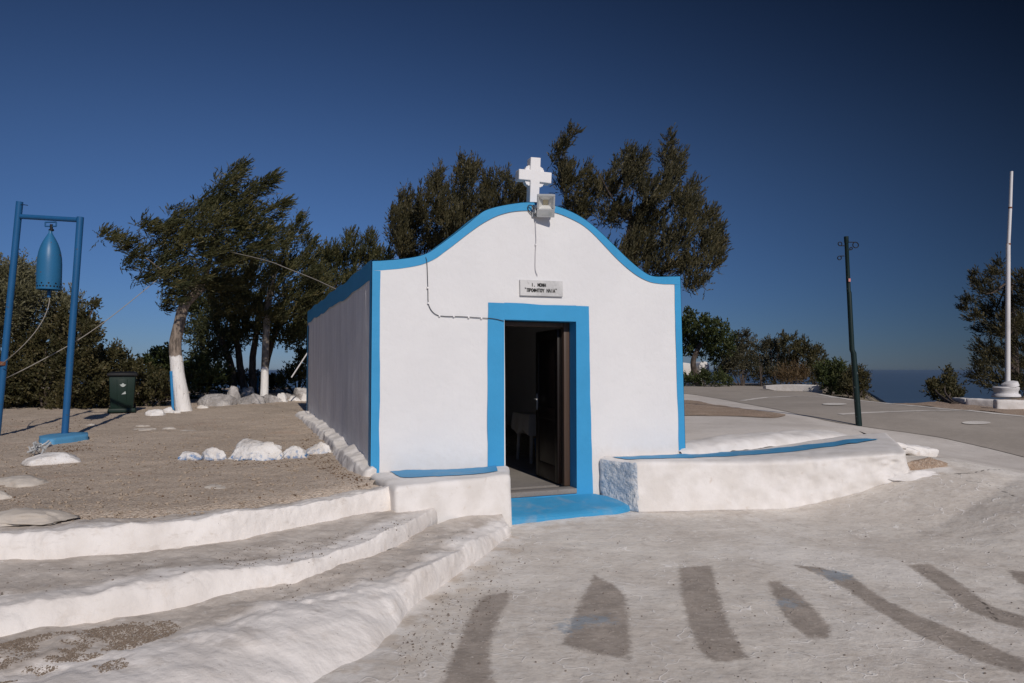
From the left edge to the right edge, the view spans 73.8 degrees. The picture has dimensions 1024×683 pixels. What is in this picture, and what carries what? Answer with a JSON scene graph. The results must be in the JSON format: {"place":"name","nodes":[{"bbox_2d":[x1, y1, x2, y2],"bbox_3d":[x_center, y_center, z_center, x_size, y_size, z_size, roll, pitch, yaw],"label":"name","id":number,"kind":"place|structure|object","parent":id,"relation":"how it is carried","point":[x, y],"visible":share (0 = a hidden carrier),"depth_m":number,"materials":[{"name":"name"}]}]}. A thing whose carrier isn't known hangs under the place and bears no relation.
{"place":"outdoors","nodes":[
{"label":"outdoors","id":0,"kind":"place"},
{"bbox_2d":[0,387,376,520],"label":"dirt terrace","id":1,"kind":"structure","parent":0,"point":[121,428],"depth_m":8.03,"materials":[{"name":"brown soil"}]},
{"bbox_2d":[0,490,11,499],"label":"stone","id":2,"kind":"object","parent":1,"relation":"on","point":[4,495],"visible":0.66,"depth_m":5.98,"materials":[{"name":"grey stone"}]},
{"bbox_2d":[0,475,48,487],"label":"stone","id":3,"kind":"object","parent":1,"relation":"on","point":[18,481],"visible":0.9,"depth_m":6.64,"materials":[{"name":"grey stone"}]},
{"bbox_2d":[0,507,79,526],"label":"stone","id":4,"kind":"object","parent":1,"relation":"on","point":[23,516],"visible":1,"depth_m":5.17,"materials":[{"name":"grey stone"}]},
{"bbox_2d":[27,440,52,453],"bbox_3d":[-5.859,1.317,8.483,0.269,0.166,0.227,0,-2,0],"label":"scrap metal","id":5,"kind":"object","parent":1,"relation":"on","point":[36,447],"visible":1,"depth_m":8.46,"materials":[{"name":"grey metal"}]},
{"bbox_2d":[0,201,88,444],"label":"bell stand","id":6,"kind":"object","parent":1,"relation":"on","point":[65,435],"visible":0.97,"depth_m":10.53,"materials":[{"name":"blue paint"}]},
{"bbox_2d":[35,222,61,297],"bbox_3d":[-7.190,-1.277,10.614,0.341,1.188,0.341,0,-2,0],"label":"bell","id":7,"kind":"object","parent":6,"relation":"hanging from","point":[49,269],"visible":1,"depth_m":10.50,"materials":[{"name":"blue paint"}]},
{"bbox_2d":[1,298,49,364],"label":"bell rope","id":8,"kind":"object","parent":7,"relation":"hanging from","point":[32,335],"visible":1,"depth_m":10.41,"materials":[{"name":"fabric"}]},
{"bbox_2d":[6,271,167,377],"bbox_3d":[-8.341,-0.499,13.034,1.013,2.414,4.492,0,-2,4],"label":"stay rope","id":9,"kind":"object","parent":6,"relation":"attached to","point":[84,335],"visible":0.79,"depth_m":13.44,"materials":[{"name":"grey fabric"}]},
{"bbox_2d":[20,452,80,466],"bbox_3d":[-5.447,1.388,8.096,0.652,0.160,0.484,1,-3,-24],"label":"stone mound","id":10,"kind":"object","parent":1,"relation":"on","point":[49,458],"visible":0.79,"depth_m":7.94,"materials":[{"name":"white stone"}]},
{"bbox_2d":[0,294,111,409],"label":"mastic bush","id":11,"kind":"object","parent":1,"relation":"on","point":[41,383],"visible":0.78,"depth_m":16.15,"materials":[{"name":"green plant"}]},
{"bbox_2d":[72,338,147,408],"bbox_3d":[-9.817,0.857,16.693,1.637,1.997,2.622,1,-3,-25],"label":"mastic bush","id":12,"kind":"object","parent":1,"relation":"on","point":[116,352],"visible":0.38,"depth_m":16.47,"materials":[{"name":"green plant"}]},
{"bbox_2d":[107,371,138,412],"bbox_3d":[-8.635,1.124,15.135,0.587,0.916,0.675,1,-3,-27],"label":"wheelie bin","id":13,"kind":"object","parent":1,"relation":"on","point":[122,385],"visible":0.99,"depth_m":14.90,"materials":[{"name":"green plastic"}]},
{"bbox_2d":[133,428,156,430],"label":"stone","id":14,"kind":"object","parent":1,"relation":"on","point":[142,429],"visible":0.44,"depth_m":11.67,"materials":[{"name":"beige stone"}]},
{"bbox_2d":[134,361,170,406],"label":"mastic bush","id":15,"kind":"object","parent":1,"relation":"on","point":[149,390],"visible":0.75,"depth_m":16.82,"materials":[{"name":"green plant"}]},
{"bbox_2d":[145,409,165,415],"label":"rock","id":16,"kind":"object","parent":1,"relation":"on","point":[156,412],"visible":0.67,"depth_m":14.41,"materials":[{"name":"white stone"}]},
{"bbox_2d":[163,407,173,412],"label":"rock","id":17,"kind":"object","parent":1,"relation":"on","point":[168,410],"visible":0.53,"depth_m":15.01,"materials":[{"name":"white stone"}]},
{"bbox_2d":[170,371,173,409],"bbox_3d":[-7.741,1.167,15.543,0.128,0.984,0.060,0,-2,0],"label":"stake","id":18,"kind":"object","parent":1,"relation":"on","point":[171,389],"visible":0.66,"depth_m":15.53,"materials":[{"name":"blue paint"}]},
{"bbox_2d":[0,411,364,521],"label":"terrace gravel","id":19,"kind":"structure","parent":1,"relation":"on","point":[156,504],"depth_m":6.67,"materials":[{"name":"brown gravel"}]},
{"bbox_2d":[0,411,367,517],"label":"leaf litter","id":20,"kind":"object","parent":1,"relation":"on","point":[64,449],"visible":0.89,"depth_m":8.06,"materials":[{"name":"brown plant"}]},
{"bbox_2d":[136,341,235,399],"bbox_3d":[-9.338,0.848,19.492,3.089,1.885,2.506,0,-2,0],"label":"leafy bush","id":21,"kind":"object","parent":1,"relation":"on","point":[200,373],"visible":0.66,"depth_m":18.91,"materials":[{"name":"green plant"}]},
{"bbox_2d":[177,451,202,460],"bbox_3d":[-3.931,1.410,8.335,0.311,0.141,0.202,0,-2,0],"label":"rock","id":22,"kind":"object","parent":1,"relation":"on","point":[186,455],"visible":0.81,"depth_m":8.28,"materials":[{"name":"white stone"}]},
{"bbox_2d":[89,154,304,411],"bbox_3d":[-7.258,-1.433,15.924,5.292,6.419,3.146,0,-2,0],"label":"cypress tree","id":23,"kind":"object","parent":1,"relation":"on","point":[193,282],"visible":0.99,"depth_m":15.34,"materials":[{"name":"green plant"}]},
{"bbox_2d":[201,447,227,460],"bbox_3d":[-3.655,1.390,8.394,0.328,0.187,0.233,-1,-3,28],"label":"rock","id":24,"kind":"object","parent":1,"relation":"on","point":[213,454],"visible":0.83,"depth_m":8.33,"materials":[{"name":"white stone"}]},
{"bbox_2d":[204,484,225,488],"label":"stone","id":25,"kind":"object","parent":1,"relation":"on","point":[217,486],"visible":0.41,"depth_m":6.53,"materials":[{"name":"grey stone"}]},
{"bbox_2d":[197,394,236,405],"bbox_3d":[-7.578,1.536,17.421,0.949,0.413,0.677,-1,-3,20],"label":"boulder","id":26,"kind":"object","parent":1,"relation":"on","point":[215,400],"visible":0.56,"depth_m":17.28,"materials":[{"name":"grey stone"}]},
{"bbox_2d":[227,386,240,402],"bbox_3d":[-7.461,1.506,18.159,0.545,0.664,0.367,-1,-3,26],"label":"boulder","id":27,"kind":"object","parent":1,"relation":"on","point":[233,391],"visible":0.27,"depth_m":18.12,"materials":[{"name":"grey stone"}]},
{"bbox_2d":[191,367,286,392],"bbox_3d":[-9.463,1.341,23.556,3.380,1.336,2.098,0,-2,0],"label":"dark bush","id":28,"kind":"object","parent":1,"relation":"on","point":[272,374],"visible":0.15,"depth_m":23.43,"materials":[{"name":"green plant"}]},
{"bbox_2d":[240,387,253,396],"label":"boulder","id":29,"kind":"object","parent":1,"relation":"on","point":[246,391],"visible":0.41,"depth_m":20.77,"materials":[{"name":"grey stone"}]},
{"bbox_2d":[181,270,320,394],"bbox_3d":[-8.587,-0.149,21.743,5.273,4.194,4.186,0,-2,0],"label":"evergreen tree","id":30,"kind":"object","parent":1,"relation":"on","point":[227,338],"visible":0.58,"depth_m":21.21,"materials":[{"name":"green plant"}]},
{"bbox_2d":[237,393,265,403],"bbox_3d":[-6.867,1.535,18.060,0.748,0.362,0.560,0,-2,0],"label":"boulder","id":31,"kind":"object","parent":1,"relation":"on","point":[253,398],"visible":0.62,"depth_m":17.92,"materials":[{"name":"grey stone"}]},
{"bbox_2d":[228,438,283,460],"bbox_3d":[-3.138,1.359,8.451,0.735,0.288,0.459,0,-2,0],"label":"rock","id":32,"kind":"object","parent":1,"relation":"on","point":[248,449],"visible":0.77,"depth_m":8.35,"materials":[{"name":"white stone"}]},
{"bbox_2d":[257,369,258,392],"bbox_3d":[-8.549,1.366,22.949,0.058,0.873,0.056,0,-2,0],"label":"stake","id":33,"kind":"object","parent":1,"relation":"on","point":[258,382],"visible":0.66,"depth_m":22.94,"materials":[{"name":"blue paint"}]},
{"bbox_2d":[264,394,282,402],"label":"boulder","id":34,"kind":"object","parent":1,"relation":"on","point":[271,398],"visible":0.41,"depth_m":18.31,"materials":[{"name":"grey stone"}]},
{"bbox_2d":[277,393,287,401],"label":"rock","id":35,"kind":"object","parent":1,"relation":"on","point":[282,397],"visible":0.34,"depth_m":18.48,"materials":[{"name":"white stone"}]},
{"bbox_2d":[288,396,300,400],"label":"rock","id":36,"kind":"object","parent":1,"relation":"on","point":[293,398],"visible":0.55,"depth_m":18.90,"materials":[{"name":"white stone"}]},
{"bbox_2d":[282,446,308,458],"bbox_3d":[-2.704,1.389,8.511,0.380,0.178,0.264,0,-2,0],"label":"rock","id":37,"kind":"object","parent":1,"relation":"on","point":[294,452],"visible":0.71,"depth_m":8.46,"materials":[{"name":"white stone"}]},
{"bbox_2d":[291,353,306,376],"bbox_3d":[-5.521,0.580,17.808,0.481,0.725,0.036,0,-2,0],"label":"stake","id":38,"kind":"object","parent":1,"relation":"on","point":[299,365],"visible":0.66,"depth_m":17.79,"materials":[{"name":"white paint"}]},
{"bbox_2d":[293,387,305,397],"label":"boulder","id":39,"kind":"object","parent":1,"relation":"on","point":[299,392],"visible":0.3,"depth_m":20.21,"materials":[{"name":"grey stone"}]},
{"bbox_2d":[300,394,305,400],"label":"rock","id":40,"kind":"object","parent":1,"relation":"on","point":[303,398],"visible":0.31,"depth_m":19.06,"materials":[{"name":"white stone"}]},
{"bbox_2d":[306,442,330,453],"bbox_3d":[-2.510,1.397,8.860,0.393,0.193,0.246,0,-2,0],"label":"rock","id":41,"kind":"object","parent":1,"relation":"on","point":[320,448],"visible":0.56,"depth_m":8.81,"materials":[{"name":"white stone"}]},
{"bbox_2d":[295,411,376,476],"bbox_3d":[-3.004,1.449,10.780,0.305,0.276,8.014,1,-3,-21],"label":"stone border","id":42,"kind":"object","parent":1,"relation":"on","point":[352,458],"depth_m":8.68,"materials":[{"name":"white stone"}]},
{"bbox_2d":[0,0,1023,372],"label":"sky","id":43,"kind":"structure","parent":0,"point":[895,128],"materials":[{"name":"blue"}]},
{"bbox_2d":[140,373,1023,402],"bbox_3d":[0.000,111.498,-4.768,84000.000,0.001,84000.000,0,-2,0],"label":"sea","id":44,"kind":"structure","parent":0,"point":[896,387],"depth_m":4820.35,"materials":[{"name":"liquid"}]},
{"bbox_2d":[313,455,1023,682],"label":"plaza","id":45,"kind":"structure","parent":0,"point":[944,506],"depth_m":4.79,"materials":[{"name":"concrete"}]},
{"bbox_2d":[369,465,511,526],"bbox_3d":[-0.596,1.641,7.075,1.567,0.565,0.922,1,-3,-27],"label":"bench","id":46,"kind":"object","parent":45,"relation":"on","point":[446,494],"visible":0.66,"depth_m":6.80,"materials":[{"name":"white paint"}]},
{"bbox_2d":[0,519,1023,682],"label":"loose pebbles","id":47,"kind":"object","parent":45,"relation":"on","point":[448,614],"visible":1,"depth_m":4.49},
{"bbox_2d":[511,494,629,524],"bbox_3d":[0.631,1.875,7.635,1.578,0.206,0.553,1,-3,-21],"label":"doorstep","id":48,"kind":"object","parent":45,"relation":"on","point":[527,510],"visible":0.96,"depth_m":7.58,"materials":[{"name":"blue paint"}]},
{"bbox_2d":[599,433,909,511],"bbox_3d":[3.845,1.640,8.612,5.443,0.659,1.824,1,-3,-28],"label":"long bench","id":49,"kind":"object","parent":45,"relation":"on","point":[795,475],"visible":0.98,"depth_m":7.92,"materials":[{"name":"white paint"}]},
{"bbox_2d":[888,470,937,481],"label":"slab","id":50,"kind":"structure","parent":45,"relation":"on","point":[911,475],"depth_m":8.00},
{"bbox_2d":[897,442,938,456],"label":"slab","id":51,"kind":"structure","parent":45,"relation":"on","point":[914,450],"depth_m":9.24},
{"bbox_2d":[907,457,947,469],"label":"earth","id":52,"kind":"structure","parent":45,"relation":"on","point":[925,463],"depth_m":8.24,"materials":[{"name":"brown soil"}]},
{"bbox_2d":[505,383,1023,455],"bbox_3d":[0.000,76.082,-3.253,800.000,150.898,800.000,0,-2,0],"label":"terrain","id":53,"kind":"structure","parent":0,"point":[510,441],"depth_m":11.50,"materials":[{"name":"soil"}]},
{"bbox_2d":[0,247,90,403],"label":"olive bush","id":54,"kind":"object","parent":53,"relation":"on","point":[28,302],"visible":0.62,"depth_m":16.75,"materials":[{"name":"green plant"}]},
{"bbox_2d":[0,486,511,682],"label":"whitewashed steps","id":55,"kind":"structure","parent":53,"relation":"on","point":[239,623],"depth_m":4.40,"materials":[{"name":"white concrete"}]},
{"bbox_2d":[0,620,180,682],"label":"gravel","id":56,"kind":"structure","parent":55,"relation":"on","point":[141,630],"depth_m":3.63,"materials":[{"name":"gravel"}]},
{"bbox_2d":[199,207,341,395],"bbox_3d":[-6.808,-1.087,18.799,4.177,5.808,3.674,0,-2,0],"label":"cypress tree","id":57,"kind":"object","parent":53,"relation":"on","point":[312,293],"visible":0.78,"depth_m":18.57,"materials":[{"name":"green plant"}]},
{"bbox_2d":[269,345,306,392],"bbox_3d":[-7.379,0.958,23.033,1.597,1.842,2.841,1,-3,-29],"label":"dark bush","id":58,"kind":"object","parent":53,"relation":"on","point":[301,371],"visible":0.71,"depth_m":22.34,"materials":[{"name":"green plant"}]},
{"bbox_2d":[289,224,363,344],"bbox_3d":[-6.536,-1.050,24.168,2.604,6.336,3.898,1,-3,-12],"label":"cypress tree","id":59,"kind":"object","parent":53,"relation":"on","point":[334,255],"visible":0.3,"depth_m":23.53,"materials":[{"name":"green plant"}]},
{"bbox_2d":[338,226,395,284],"bbox_3d":[-4.942,-1.105,24.124,2.402,6.464,3.987,1,-3,-23],"label":"cypress tree","id":60,"kind":"object","parent":53,"relation":"on","point":[363,258],"visible":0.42,"depth_m":23.55,"materials":[{"name":"green plant"}]},
{"bbox_2d":[382,146,526,258],"bbox_3d":[-1.588,-2.106,20.088,4.756,8.000,4.198,0,-2,0],"label":"cypress tree","id":61,"kind":"object","parent":53,"relation":"on","point":[407,219],"visible":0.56,"depth_m":19.34,"materials":[{"name":"green plant"}]},
{"bbox_2d":[306,202,685,499],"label":"chapel","id":62,"kind":"structure","parent":53,"relation":"on","point":[587,367],"depth_m":8.05,"materials":[{"name":"paint"}]},
{"bbox_2d":[231,252,335,288],"bbox_3d":[-4.425,-1.415,12.957,0.372,1.517,6.530,2,-3,-37],"label":"stay rope","id":63,"kind":"object","parent":62,"relation":"attached to","point":[289,269],"visible":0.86,"depth_m":12.76,"materials":[{"name":"fabric"}]},
{"bbox_2d":[425,257,502,320],"bbox_3d":[-0.548,-0.590,7.579,0.969,0.708,0.116,1,-3,-14],"label":"cable","id":64,"kind":"object","parent":62,"relation":"attached to","point":[450,316],"visible":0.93,"depth_m":7.49,"materials":[{"name":"white paint"}]},
{"bbox_2d":[516,433,532,463],"bbox_3d":[0.436,1.468,10.487,0.620,0.716,0.620,1,-3,-21],"label":"table","id":65,"kind":"object","parent":62,"relation":"on","point":[531,448],"visible":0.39,"depth_m":10.14,"materials":[{"name":"plastic"}]},
{"bbox_2d":[511,412,535,435],"bbox_3d":[0.436,1.258,10.496,0.713,0.325,0.713,1,-3,-21],"label":"tablecloth","id":66,"kind":"object","parent":65,"relation":"on","point":[523,422],"visible":0.46,"depth_m":10.24,"materials":[{"name":"fabric"}]},
{"bbox_2d":[515,157,551,201],"bbox_3d":[0.259,-1.920,8.187,0.427,0.556,0.120,1,-3,-21],"label":"cross","id":67,"kind":"object","parent":62,"relation":"on","point":[533,176],"visible":0.89,"depth_m":8.13,"materials":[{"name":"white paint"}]},
{"bbox_2d":[535,221,537,275],"bbox_3d":[0.284,-1.081,7.922,0.036,0.635,0.020,1,-3,-21],"label":"cable","id":68,"kind":"object","parent":62,"relation":"attached to","point":[535,249],"visible":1,"depth_m":7.91,"materials":[{"name":"white paint"}]},
{"bbox_2d":[519,280,562,296],"bbox_3d":[0.341,-0.617,7.921,0.541,0.189,0.030,1,-3,-21],"label":"plaque","id":69,"kind":"object","parent":62,"relation":"attached to","point":[540,288],"visible":1,"depth_m":7.90,"materials":[{"name":"grey stone"}]},
{"bbox_2d":[532,194,554,217],"bbox_3d":[0.384,-1.569,7.868,0.247,0.268,0.247,1,-3,-21],"label":"floodlight","id":70,"kind":"object","parent":62,"relation":"attached to","point":[545,206],"visible":1,"depth_m":7.86,"materials":[{"name":"grey metal"}]},
{"bbox_2d":[534,329,560,483],"bbox_3d":[0.452,0.795,8.621,0.103,1.868,0.769,1,-3,-21],"label":"door","id":71,"kind":"structure","parent":62,"relation":"in","point":[548,343],"depth_m":8.54,"materials":[{"name":"brown wood"}]},
{"bbox_2d":[547,119,734,298],"bbox_3d":[3.917,-2.354,20.166,5.756,8.565,5.045,0,-2,0],"label":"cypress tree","id":72,"kind":"object","parent":53,"relation":"on","point":[636,247],"visible":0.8,"depth_m":19.59,"materials":[{"name":"green plant"}]},
{"bbox_2d":[683,363,691,383],"bbox_3d":[8.872,1.899,36.752,1.564,1.516,1.600,0,-2,0],"label":"white shrine","id":73,"kind":"object","parent":53,"relation":"on","point":[686,367],"visible":0.18,"depth_m":35.97,"materials":[{"name":"paint"}]},
{"bbox_2d":[696,361,709,383],"bbox_3d":[10.141,1.818,36.756,0.539,1.462,1.600,0,-2,0],"label":"white shrine","id":74,"kind":"object","parent":53,"relation":"on","point":[700,365],"visible":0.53,"depth_m":35.98,"materials":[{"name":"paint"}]},
{"bbox_2d":[683,365,734,386],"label":"hedge","id":75,"kind":"object","parent":53,"relation":"on","point":[704,375],"visible":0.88,"depth_m":29.62,"materials":[{"name":"green plant"}]},
{"bbox_2d":[682,305,738,382],"bbox_3d":[9.122,0.291,32.237,3.458,3.915,3.870,0,-2,0],"label":"leafy tree","id":76,"kind":"object","parent":53,"relation":"on","point":[705,339],"visible":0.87,"depth_m":31.87,"materials":[{"name":"green plant"}]},
{"bbox_2d":[712,327,762,385],"bbox_3d":[11.112,0.735,33.011,3.965,3.038,2.286,2,-3,-40],"label":"tall shrub","id":77,"kind":"object","parent":53,"relation":"on","point":[741,360],"visible":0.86,"depth_m":32.72,"materials":[{"name":"green plant"}]},
{"bbox_2d":[751,337,771,385],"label":"tall shrub","id":78,"kind":"object","parent":53,"relation":"on","point":[760,372],"visible":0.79,"depth_m":33.45,"materials":[{"name":"green plant"}]},
{"bbox_2d":[761,332,790,384],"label":"tall shrub","id":79,"kind":"object","parent":53,"relation":"on","point":[774,347],"visible":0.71,"depth_m":33.72,"materials":[{"name":"green plant"}]},
{"bbox_2d":[768,359,812,383],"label":"bush","id":80,"kind":"object","parent":53,"relation":"on","point":[782,373],"visible":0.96,"depth_m":30.32,"materials":[{"name":"brown plant"}]},
{"bbox_2d":[775,329,806,383],"bbox_3d":[13.891,0.804,34.017,1.783,2.913,3.687,-1,-3,22],"label":"tall shrub","id":81,"kind":"object","parent":53,"relation":"on","point":[797,347],"visible":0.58,"depth_m":33.53,"materials":[{"name":"green plant"}]},
{"bbox_2d":[763,384,822,393],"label":"wall","id":82,"kind":"structure","parent":53,"relation":"on","point":[799,387],"depth_m":25.23,"materials":[{"name":"white paint"}]},
{"bbox_2d":[796,333,828,384],"bbox_3d":[15.040,0.965,34.134,1.616,2.747,3.030,-1,-3,24],"label":"tall shrub","id":83,"kind":"object","parent":53,"relation":"on","point":[811,353],"visible":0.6,"depth_m":33.46,"materials":[{"name":"green plant"}]},
{"bbox_2d":[812,356,851,395],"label":"roadside bush","id":84,"kind":"object","parent":53,"relation":"on","point":[827,373],"visible":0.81,"depth_m":24.20,"materials":[{"name":"green plant"}]},
{"bbox_2d":[835,363,873,398],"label":"roadside bush","id":85,"kind":"object","parent":53,"relation":"on","point":[846,384],"visible":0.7,"depth_m":22.50,"materials":[{"name":"green plant"}]},
{"bbox_2d":[954,251,1023,396],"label":"cypress tree","id":86,"kind":"object","parent":53,"relation":"on","point":[992,353],"visible":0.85,"depth_m":22.85,"materials":[{"name":"green plant"}]},
{"bbox_2d":[991,171,1020,397],"bbox_3d":[15.168,-1.787,21.069,0.806,7.007,0.759,0,-2,0],"label":"flagpole","id":87,"kind":"object","parent":53,"relation":"on","point":[1008,388],"visible":1,"depth_m":20.98,"materials":[{"name":"white metal"}]},
{"bbox_2d":[684,385,1023,456],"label":"road","id":88,"kind":"structure","parent":0,"point":[1003,433],"depth_m":14.14,"materials":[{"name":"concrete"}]},
{"bbox_2d":[739,396,835,400],"bbox_3d":[7.795,1.666,20.129,3.910,0.036,1.349,1,-3,-26],"label":"road marking","id":89,"kind":"object","parent":88,"relation":"on","point":[778,396],"visible":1,"depth_m":20.40,"materials":[{"name":"white paint"}]},
{"bbox_2d":[823,403,845,404],"bbox_3d":[8.134,1.574,17.213,0.532,0.012,1.035,-2,-3,38],"label":"road marking","id":90,"kind":"object","parent":88,"relation":"on","point":[834,403],"visible":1,"depth_m":17.39,"materials":[{"name":"white paint"}]},
{"bbox_2d":[839,410,950,414],"bbox_3d":[8.542,1.529,14.819,3.489,0.047,0.293,1,-3,-14],"label":"road marking","id":91,"kind":"object","parent":88,"relation":"on","point":[893,411],"visible":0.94,"depth_m":14.84,"materials":[{"name":"white paint"}]},
{"bbox_2d":[818,394,1023,416],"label":"road marking","id":92,"kind":"object","parent":88,"relation":"on","point":[924,406],"visible":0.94,"depth_m":15.96,"materials":[{"name":"white paint"}]},
{"bbox_2d":[962,421,990,423],"bbox_3d":[9.030,1.577,13.273,0.625,0.036,0.308,1,-3,-19],"label":"road marking","id":93,"kind":"object","parent":88,"relation":"on","point":[976,422],"visible":1,"depth_m":13.28,"materials":[{"name":"white paint"}]},
{"bbox_2d":[684,393,1023,471],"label":"pavement","id":94,"kind":"structure","parent":0,"point":[697,427],"depth_m":11.67,"materials":[{"name":"grey concrete"}]},
{"bbox_2d":[684,400,784,417],"bbox_3d":[5.088,1.568,16.197,2.092,0.112,5.784,-1,-3,14],"label":"dirt bed","id":95,"kind":"object","parent":94,"relation":"on","point":[691,407],"visible":0.98,"depth_m":14.87,"materials":[{"name":"brown soil"}]},
{"bbox_2d":[679,429,847,453],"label":"kerb","id":96,"kind":"structure","parent":94,"relation":"on","point":[731,442],"depth_m":9.24,"materials":[{"name":"white paint"}]},
{"bbox_2d":[837,236,861,425],"bbox_3d":[6.410,-0.185,12.973,0.418,3.650,0.114,0,-2,0],"label":"lamp post","id":97,"kind":"object","parent":94,"relation":"on","point":[857,403],"visible":1,"depth_m":12.94,"materials":[{"name":"green metal"}]},
{"bbox_2d":[895,398,1023,414],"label":"verge","id":98,"kind":"structure","parent":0,"point":[940,404],"depth_m":16.56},
{"bbox_2d":[919,363,969,403],"bbox_3d":[12.459,1.251,19.501,1.326,1.340,4.313,-1,-3,28],"label":"bush","id":99,"kind":"object","parent":98,"relation":"on","point":[943,391],"visible":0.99,"depth_m":20.07,"materials":[{"name":"green plant"}]},
{"bbox_2d":[952,397,966,403],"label":"kerb block","id":100,"kind":"structure","parent":98,"relation":"on","point":[960,400],"depth_m":17.84,"materials":[{"name":"white concrete"}]},
{"bbox_2d":[966,398,993,406],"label":"kerb block","id":101,"kind":"structure","parent":98,"relation":"on","point":[980,402],"depth_m":17.13,"materials":[{"name":"white paint"}]},
{"bbox_2d":[993,399,1023,412],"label":"kerb block","id":102,"kind":"structure","parent":98,"relation":"on","point":[1007,404],"depth_m":15.79,"materials":[{"name":"white concrete"}]}
]}

